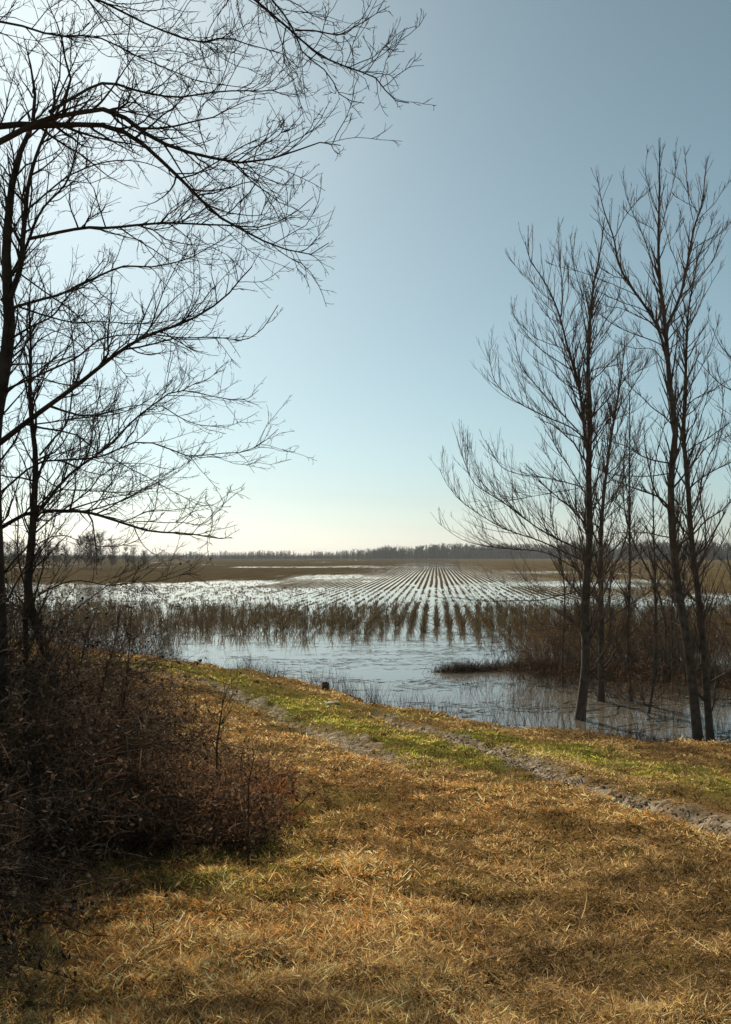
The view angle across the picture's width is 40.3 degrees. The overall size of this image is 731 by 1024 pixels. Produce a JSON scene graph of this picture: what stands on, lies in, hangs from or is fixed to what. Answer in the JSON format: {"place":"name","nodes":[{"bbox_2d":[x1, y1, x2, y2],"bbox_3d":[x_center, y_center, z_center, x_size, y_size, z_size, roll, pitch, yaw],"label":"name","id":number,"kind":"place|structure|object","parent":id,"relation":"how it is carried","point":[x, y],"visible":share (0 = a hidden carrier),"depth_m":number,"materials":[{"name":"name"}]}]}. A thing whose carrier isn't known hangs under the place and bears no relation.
{"place":"outdoors","nodes":[
{"label":"outdoors","id":0,"kind":"place"},
{"bbox_2d":[322,681,329,690],"bbox_3d":[-1.091,4.686,26.719,0.279,0.314,0.248,-2,-3,33],"label":"tree stump","id":1,"kind":"object","parent":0,"point":[325,685],"visible":0.71,"depth_m":26.64,"materials":[{"name":"brown wood"}]},
{"bbox_2d":[0,555,730,1023],"bbox_3d":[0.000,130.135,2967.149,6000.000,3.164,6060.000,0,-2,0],"label":"ground","id":2,"kind":"structure","parent":0,"point":[684,809],"depth_m":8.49,"materials":[{"name":"brown plant"}]},
{"bbox_2d":[57,606,105,761],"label":"sapling","id":3,"kind":"object","parent":2,"relation":"on","point":[81,661],"visible":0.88,"depth_m":8.94,"materials":[{"name":"brown plant"}]},
{"bbox_2d":[0,719,168,1023],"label":"bramble bush","id":4,"kind":"object","parent":2,"relation":"on","point":[18,894],"visible":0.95,"depth_m":5.11,"materials":[{"name":"brown plant"}]},
{"bbox_2d":[87,529,111,569],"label":"tree","id":5,"kind":"object","parent":2,"relation":"on","point":[101,551],"visible":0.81,"depth_m":260.71,"materials":[{"name":"plant"}]},
{"bbox_2d":[85,599,134,746],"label":"sapling","id":6,"kind":"object","parent":2,"relation":"on","point":[106,674],"visible":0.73,"depth_m":9.44,"materials":[{"name":"brown plant"}]},
{"bbox_2d":[0,663,224,923],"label":"bramble bush","id":7,"kind":"object","parent":2,"relation":"on","point":[65,797],"visible":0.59,"depth_m":6.64,"materials":[{"name":"brown plant"}]},
{"bbox_2d":[8,593,216,718],"bbox_3d":[-6.143,2.721,18.593,6.569,2.720,7.104,1,-3,-17],"label":"bramble bush","id":8,"kind":"object","parent":2,"relation":"on","point":[124,649],"visible":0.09,"depth_m":18.88,"materials":[{"name":"brown plant"}]},
{"bbox_2d":[6,573,219,775],"bbox_3d":[-4.485,2.099,12.407,5.402,2.752,5.681,0,-2,0],"label":"bramble bush","id":9,"kind":"object","parent":2,"relation":"on","point":[100,641],"visible":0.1,"depth_m":12.66,"materials":[{"name":"brown plant"}]},
{"bbox_2d":[15,634,233,782],"bbox_3d":[-3.524,2.437,11.749,4.021,2.091,4.589,1,-3,-26],"label":"bramble bush","id":10,"kind":"object","parent":2,"relation":"on","point":[183,688],"visible":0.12,"depth_m":12.05,"materials":[{"name":"brown plant"}]},
{"bbox_2d":[0,492,251,846],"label":"bramble bush","id":11,"kind":"object","parent":2,"relation":"on","point":[10,662],"visible":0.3,"depth_m":9.56,"materials":[{"name":"brown plant"}]},
{"bbox_2d":[0,590,260,875],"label":"bramble bush","id":12,"kind":"object","parent":2,"relation":"on","point":[121,804],"visible":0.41,"depth_m":8.21,"materials":[{"name":"brown plant"}]},
{"bbox_2d":[113,593,150,768],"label":"sapling","id":13,"kind":"object","parent":2,"relation":"on","point":[124,692],"visible":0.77,"depth_m":8.95,"materials":[{"name":"brown plant"}]},
{"bbox_2d":[0,238,265,756],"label":"bare tree","id":14,"kind":"object","parent":2,"relation":"on","point":[35,474],"visible":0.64,"depth_m":10.39,"materials":[{"name":"brown plant"}]},
{"bbox_2d":[58,646,216,713],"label":"bramble bush","id":15,"kind":"object","parent":2,"relation":"on","point":[152,679],"visible":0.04,"depth_m":18.76,"materials":[{"name":"brown plant"}]},
{"bbox_2d":[2,502,280,767],"bbox_3d":[-5.329,1.664,12.267,8.147,3.845,7.950,-2,-3,41],"label":"bramble bush","id":16,"kind":"object","parent":2,"relation":"on","point":[70,655],"visible":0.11,"depth_m":12.63,"materials":[{"name":"brown plant"}]},
{"bbox_2d":[0,564,283,889],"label":"bramble bush","id":17,"kind":"object","parent":2,"relation":"on","point":[113,744],"visible":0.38,"depth_m":8.09,"materials":[{"name":"brown plant"}]},
{"bbox_2d":[137,550,147,568],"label":"tree","id":18,"kind":"object","parent":2,"relation":"on","point":[144,553],"visible":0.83,"depth_m":259.29,"materials":[{"name":"plant"}]},
{"bbox_2d":[0,694,289,870],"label":"bramble bush","id":19,"kind":"object","parent":2,"relation":"on","point":[147,777],"visible":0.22,"depth_m":7.88,"materials":[{"name":"brown plant"}]},
{"bbox_2d":[70,696,255,778],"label":"bramble bush","id":20,"kind":"object","parent":2,"relation":"on","point":[177,739],"visible":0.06,"depth_m":12.25,"materials":[{"name":"brown plant"}]},
{"bbox_2d":[0,14,329,771],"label":"bare tree","id":21,"kind":"object","parent":2,"relation":"on","point":[10,320],"visible":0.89,"depth_m":8.95,"materials":[{"name":"brown plant"}]},
{"bbox_2d":[48,721,282,865],"bbox_3d":[-1.883,2.369,8.438,2.290,1.204,2.396,0,-2,0],"label":"bramble bush","id":22,"kind":"object","parent":2,"relation":"on","point":[132,839],"visible":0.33,"depth_m":7.90,"materials":[{"name":"brown plant"}]},
{"bbox_2d":[107,688,244,728],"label":"bramble bush","id":23,"kind":"object","parent":2,"relation":"on","point":[227,718],"visible":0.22,"depth_m":17.34,"materials":[{"name":"brown plant"}]},
{"bbox_2d":[96,717,279,782],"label":"bramble bush","id":24,"kind":"object","parent":2,"relation":"on","point":[232,759],"visible":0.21,"depth_m":11.58,"materials":[{"name":"brown plant"}]},
{"bbox_2d":[87,758,322,860],"bbox_3d":[-1.464,2.559,8.429,2.376,0.914,2.196,0,-2,0],"label":"bramble bush","id":25,"kind":"object","parent":2,"relation":"on","point":[261,827],"visible":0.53,"depth_m":8.09,"materials":[{"name":"brown plant"}]},
{"bbox_2d":[0,0,436,306],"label":"bare tree","id":26,"kind":"object","parent":2,"relation":"on","point":[49,121],"visible":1,"depth_m":7.89,"materials":[{"name":"brown plant"}]},
{"bbox_2d":[204,667,239,783],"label":"sapling","id":27,"kind":"object","parent":2,"relation":"on","point":[220,721],"visible":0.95,"depth_m":9.42,"materials":[{"name":"brown plant"}]},
{"bbox_2d":[167,736,312,795],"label":"bramble bush","id":28,"kind":"object","parent":2,"relation":"on","point":[267,762],"visible":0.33,"depth_m":10.94,"materials":[{"name":"brown plant"}]},
{"bbox_2d":[233,739,262,869],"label":"sapling","id":29,"kind":"object","parent":2,"relation":"on","point":[248,800],"visible":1,"depth_m":7.41,"materials":[{"name":"brown plant"}]},
{"bbox_2d":[183,764,352,827],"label":"bramble bush","id":30,"kind":"object","parent":2,"relation":"on","point":[283,790],"visible":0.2,"depth_m":9.12,"materials":[{"name":"brown plant"}]},
{"bbox_2d":[129,664,448,782],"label":"rut clods","id":31,"kind":"object","parent":2,"relation":"on","point":[320,733],"visible":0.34,"depth_m":17.39,"materials":[{"name":"brown soil"}]},
{"bbox_2d":[4,548,613,558],"bbox_3d":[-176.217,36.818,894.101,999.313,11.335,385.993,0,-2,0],"label":"wood","id":32,"kind":"object","parent":2,"relation":"on","point":[320,555],"visible":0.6,"depth_m":932.96,"materials":[{"name":"brown plant"}]},
{"bbox_2d":[326,701,339,704],"bbox_3d":[-0.799,4.419,22.970,0.271,0.090,0.392,-1,-3,25],"label":"pale stone","id":33,"kind":"object","parent":2,"relation":"on","point":[332,703],"visible":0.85,"depth_m":22.90,"materials":[{"name":"grey stone"}]},
{"bbox_2d":[0,684,730,1023],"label":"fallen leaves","id":34,"kind":"object","parent":2,"relation":"on","point":[413,977],"visible":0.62,"depth_m":5.07,"materials":[{"name":"brown plant"}]},
{"bbox_2d":[4,559,730,600],"bbox_3d":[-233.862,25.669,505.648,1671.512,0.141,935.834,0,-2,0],"label":"soil ridges","id":35,"kind":"object","parent":2,"relation":"on","point":[219,572],"visible":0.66,"depth_m":233.79,"materials":[{"name":"brown soil"}]},
{"bbox_2d":[7,561,730,586],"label":"field stubble","id":36,"kind":"object","parent":35,"relation":"on","point":[367,574],"visible":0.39,"depth_m":199.09,"materials":[{"name":"brown plant"}]},
{"bbox_2d":[5,585,730,640],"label":"crop stalks","id":37,"kind":"object","parent":2,"relation":"on","point":[352,621],"visible":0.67,"depth_m":61.61,"materials":[{"name":"brown plant"}]},
{"bbox_2d":[8,639,730,786],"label":"bank grass","id":38,"kind":"structure","parent":2,"relation":"on","point":[529,745],"depth_m":16.96,"materials":[{"name":"green plant"}]},
{"bbox_2d":[58,634,727,740],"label":"shore weeds","id":39,"kind":"object","parent":2,"relation":"on","point":[352,688],"visible":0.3,"depth_m":26.97,"materials":[{"name":"brown plant"}]},
{"bbox_2d":[364,541,670,558],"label":"wood","id":40,"kind":"object","parent":2,"relation":"on","point":[443,549],"visible":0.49,"depth_m":971.99,"materials":[{"name":"brown plant"}]},
{"bbox_2d":[350,709,730,836],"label":"rut clods","id":41,"kind":"object","parent":2,"relation":"on","point":[602,786],"visible":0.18,"depth_m":13.55,"materials":[{"name":"soil"}]},
{"bbox_2d":[421,214,662,719],"bbox_3d":[4.404,-1.103,24.766,6.176,12.787,3.518,0,-2,0],"label":"bare tree","id":42,"kind":"object","parent":2,"relation":"on","point":[587,413],"visible":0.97,"depth_m":24.40,"materials":[{"name":"brown plant"}]},
{"bbox_2d":[529,456,603,685],"bbox_3d":[5.794,2.134,30.538,2.196,7.556,2.590,2,-3,-36],"label":"young tree","id":43,"kind":"object","parent":2,"relation":"on","point":[565,606],"visible":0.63,"depth_m":30.28,"materials":[{"name":"brown plant"}]},
{"bbox_2d":[423,644,730,695],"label":"spit weeds","id":44,"kind":"object","parent":2,"relation":"on","point":[457,667],"visible":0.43,"depth_m":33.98,"materials":[{"name":"brown plant"}]},
{"bbox_2d":[531,333,669,700],"bbox_3d":[6.528,0.039,27.379,3.524,10.415,2.520,0,-2,0],"label":"bare tree","id":45,"kind":"object","parent":2,"relation":"on","point":[600,630],"visible":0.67,"depth_m":27.38,"materials":[{"name":"brown plant"}]},
{"bbox_2d":[576,436,654,672],"bbox_3d":[8.333,1.391,33.023,2.549,7.919,2.520,0,-2,0],"label":"young tree","id":46,"kind":"object","parent":2,"relation":"on","point":[611,613],"visible":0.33,"depth_m":33.00,"materials":[{"name":"brown plant"}]},
{"bbox_2d":[569,341,668,700],"bbox_3d":[7.209,0.467,27.631,2.693,10.648,2.319,-2,-3,31],"label":"young tree","id":47,"kind":"object","parent":2,"relation":"on","point":[628,515],"visible":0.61,"depth_m":27.57,"materials":[{"name":"brown plant"}]},
{"bbox_2d":[546,139,730,740],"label":"bare tree","id":48,"kind":"object","parent":2,"relation":"on","point":[688,652],"visible":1,"depth_m":20.65,"materials":[{"name":"brown plant"}]},
{"bbox_2d":[567,722,730,742],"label":"bank litter","id":49,"kind":"object","parent":2,"relation":"on","point":[668,740],"visible":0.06,"depth_m":20.36,"materials":[{"name":"brown plant"}]},
{"bbox_2d":[599,416,716,688],"bbox_3d":[8.812,1.294,29.883,3.617,9.193,2.082,0,-2,0],"label":"young tree","id":50,"kind":"object","parent":2,"relation":"on","point":[665,625],"visible":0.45,"depth_m":29.98,"materials":[{"name":"brown plant"}]},
{"bbox_2d":[622,396,710,712],"bbox_3d":[7.601,1.225,25.354,2.045,8.943,1.991,-1,-3,25],"label":"young tree","id":51,"kind":"object","parent":2,"relation":"on","point":[656,602],"visible":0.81,"depth_m":25.23,"materials":[{"name":"brown plant"}]},
{"bbox_2d":[631,440,710,693],"bbox_3d":[8.933,1.898,28.292,2.422,7.851,1.838,2,-3,-38],"label":"young tree","id":52,"kind":"object","parent":2,"relation":"on","point":[671,632],"visible":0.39,"depth_m":28.34,"materials":[{"name":"brown plant"}]},
{"bbox_2d":[618,538,730,559],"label":"wood","id":53,"kind":"object","parent":2,"relation":"on","point":[725,548],"visible":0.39,"depth_m":767.84,"materials":[{"name":"brown plant"}]},
{"bbox_2d":[645,237,730,741],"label":"bare tree","id":54,"kind":"object","parent":2,"relation":"on","point":[699,599],"visible":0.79,"depth_m":21.41,"materials":[{"name":"brown plant"}]},
{"bbox_2d":[651,352,730,660],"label":"young tree","id":55,"kind":"object","parent":2,"relation":"on","point":[706,530],"visible":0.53,"depth_m":31.87,"materials":[{"name":"brown plant"}]},
{"bbox_2d":[658,655,730,702],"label":"flooded bush","id":56,"kind":"object","parent":2,"relation":"on","point":[722,689],"visible":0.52,"depth_m":28.11,"materials":[{"name":"brown plant"}]},
{"bbox_2d":[693,318,730,567],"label":"bare tree","id":57,"kind":"object","parent":2,"relation":"on","point":[728,355],"visible":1,"depth_m":20.83,"materials":[{"name":"brown plant"}]},
{"bbox_2d":[701,426,730,660],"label":"young tree","id":58,"kind":"object","parent":2,"relation":"on","point":[728,569],"visible":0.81,"depth_m":26.22,"materials":[{"name":"brown plant"}]},
{"bbox_2d":[0,0,730,554],"label":"sky","id":59,"kind":"structure","parent":0,"point":[531,97],"materials":[{"name":"blue"}]},
{"bbox_2d":[5,559,730,742],"bbox_3d":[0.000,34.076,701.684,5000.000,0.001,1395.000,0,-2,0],"label":"water","id":60,"kind":"structure","parent":0,"point":[219,646],"depth_m":42.03,"materials":[{"name":"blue liquid"}]},
{"bbox_2d":[4,541,17,563],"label":"tree","id":61,"kind":"object","parent":60,"relation":"on","point":[8,549],"visible":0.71,"depth_m":273.10,"materials":[{"name":"grey plant"}]},
{"bbox_2d":[9,539,23,567],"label":"tree","id":62,"kind":"object","parent":60,"relation":"on","point":[15,548],"visible":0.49,"depth_m":276.07,"materials":[{"name":"plant"}]},
{"bbox_2d":[17,539,25,564],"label":"tree","id":63,"kind":"object","parent":60,"relation":"on","point":[22,550],"visible":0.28,"depth_m":286.79,"materials":[{"name":"grey plant"}]},
{"bbox_2d":[37,535,58,564],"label":"tree","id":64,"kind":"object","parent":60,"relation":"on","point":[49,551],"visible":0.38,"depth_m":293.52,"materials":[{"name":"plant"}]},
{"bbox_2d":[51,541,61,566],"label":"tree","id":65,"kind":"object","parent":60,"relation":"on","point":[56,555],"visible":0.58,"depth_m":316.10,"materials":[{"name":"plant"}]},
{"bbox_2d":[58,540,74,565],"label":"tree","id":66,"kind":"object","parent":60,"relation":"on","point":[65,555],"visible":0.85,"depth_m":255.39,"materials":[{"name":"grey plant"}]},
{"bbox_2d":[70,533,84,564],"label":"tree","id":67,"kind":"object","parent":60,"relation":"on","point":[79,547],"visible":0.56,"depth_m":289.95,"materials":[{"name":"grey plant"}]},
{"bbox_2d":[76,531,97,568],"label":"tree","id":68,"kind":"object","parent":60,"relation":"on","point":[89,551],"visible":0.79,"depth_m":272.95,"materials":[{"name":"grey plant"}]},
{"bbox_2d":[84,532,99,563],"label":"tree","id":69,"kind":"object","parent":60,"relation":"on","point":[93,557],"visible":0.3,"depth_m":281.87,"materials":[{"name":"grey plant"}]},
{"bbox_2d":[8,617,185,653],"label":"shore weeds","id":70,"kind":"object","parent":60,"relation":"on","point":[160,641],"visible":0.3,"depth_m":43.43,"materials":[{"name":"brown plant"}]},
{"bbox_2d":[105,539,120,568],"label":"tree","id":71,"kind":"object","parent":60,"relation":"on","point":[112,556],"visible":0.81,"depth_m":269.97,"materials":[{"name":"plant"}]},
{"bbox_2d":[121,546,129,566],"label":"tree","id":72,"kind":"object","parent":60,"relation":"on","point":[126,558],"visible":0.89,"depth_m":316.38,"materials":[{"name":"plant"}]},
{"bbox_2d":[127,546,138,564],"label":"tree","id":73,"kind":"object","parent":60,"relation":"on","point":[133,553],"visible":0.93,"depth_m":294.48,"materials":[{"name":"plant"}]},
{"bbox_2d":[70,631,730,740],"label":"floating straw","id":74,"kind":"object","parent":60,"relation":"on","point":[461,649],"visible":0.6,"depth_m":31.63,"materials":[{"name":"plant"}]},
{"bbox_2d":[456,584,608,657],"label":"flooded bush","id":75,"kind":"object","parent":60,"relation":"on","point":[510,642],"visible":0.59,"depth_m":39.48,"materials":[{"name":"brown plant"}]},
{"bbox_2d":[481,624,620,685],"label":"flooded bush","id":76,"kind":"object","parent":60,"relation":"in","point":[536,665],"visible":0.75,"depth_m":31.87,"materials":[{"name":"brown plant"}]},
{"bbox_2d":[483,568,671,680],"bbox_3d":[7.073,3.671,32.937,5.393,3.930,6.815,1,-3,-21],"label":"flooded bush","id":77,"kind":"object","parent":60,"relation":"in","point":[592,656],"visible":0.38,"depth_m":32.65,"materials":[{"name":"brown plant"}]},
{"bbox_2d":[447,657,730,740],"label":"flooded weeds","id":78,"kind":"object","parent":60,"relation":"in","point":[634,685],"visible":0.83,"depth_m":24.50,"materials":[{"name":"brown plant"}]},
{"bbox_2d":[534,646,668,693],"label":"flooded bush","id":79,"kind":"object","parent":60,"relation":"on","point":[577,676],"visible":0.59,"depth_m":29.64,"materials":[{"name":"brown plant"}]},
{"bbox_2d":[523,555,713,671],"bbox_3d":[8.624,3.465,33.971,6.783,4.096,6.717,0,-2,0],"label":"flooded bush","id":80,"kind":"object","parent":60,"relation":"in","point":[556,630],"visible":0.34,"depth_m":33.52,"materials":[{"name":"brown plant"}]},
{"bbox_2d":[510,599,730,659],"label":"rusty weeds","id":81,"kind":"object","parent":60,"relation":"in","point":[546,620],"visible":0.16,"depth_m":45.89,"materials":[{"name":"brown plant"}]},
{"bbox_2d":[571,651,701,706],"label":"flooded bush","id":82,"kind":"object","parent":60,"relation":"on","point":[667,693],"visible":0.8,"depth_m":27.07,"materials":[{"name":"brown plant"}]},
{"bbox_2d":[554,565,730,670],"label":"flooded bush","id":83,"kind":"object","parent":60,"relation":"in","point":[634,624],"visible":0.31,"depth_m":33.75,"materials":[{"name":"brown plant"}]},
{"bbox_2d":[619,572,730,666],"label":"flooded bush","id":84,"kind":"object","parent":60,"relation":"on","point":[713,648],"visible":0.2,"depth_m":34.89,"materials":[{"name":"brown plant"}]},
{"bbox_2d":[640,584,730,667],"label":"flooded bush","id":85,"kind":"object","parent":60,"relation":"on","point":[714,634],"visible":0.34,"depth_m":34.73,"materials":[{"name":"brown plant"}]}
]}

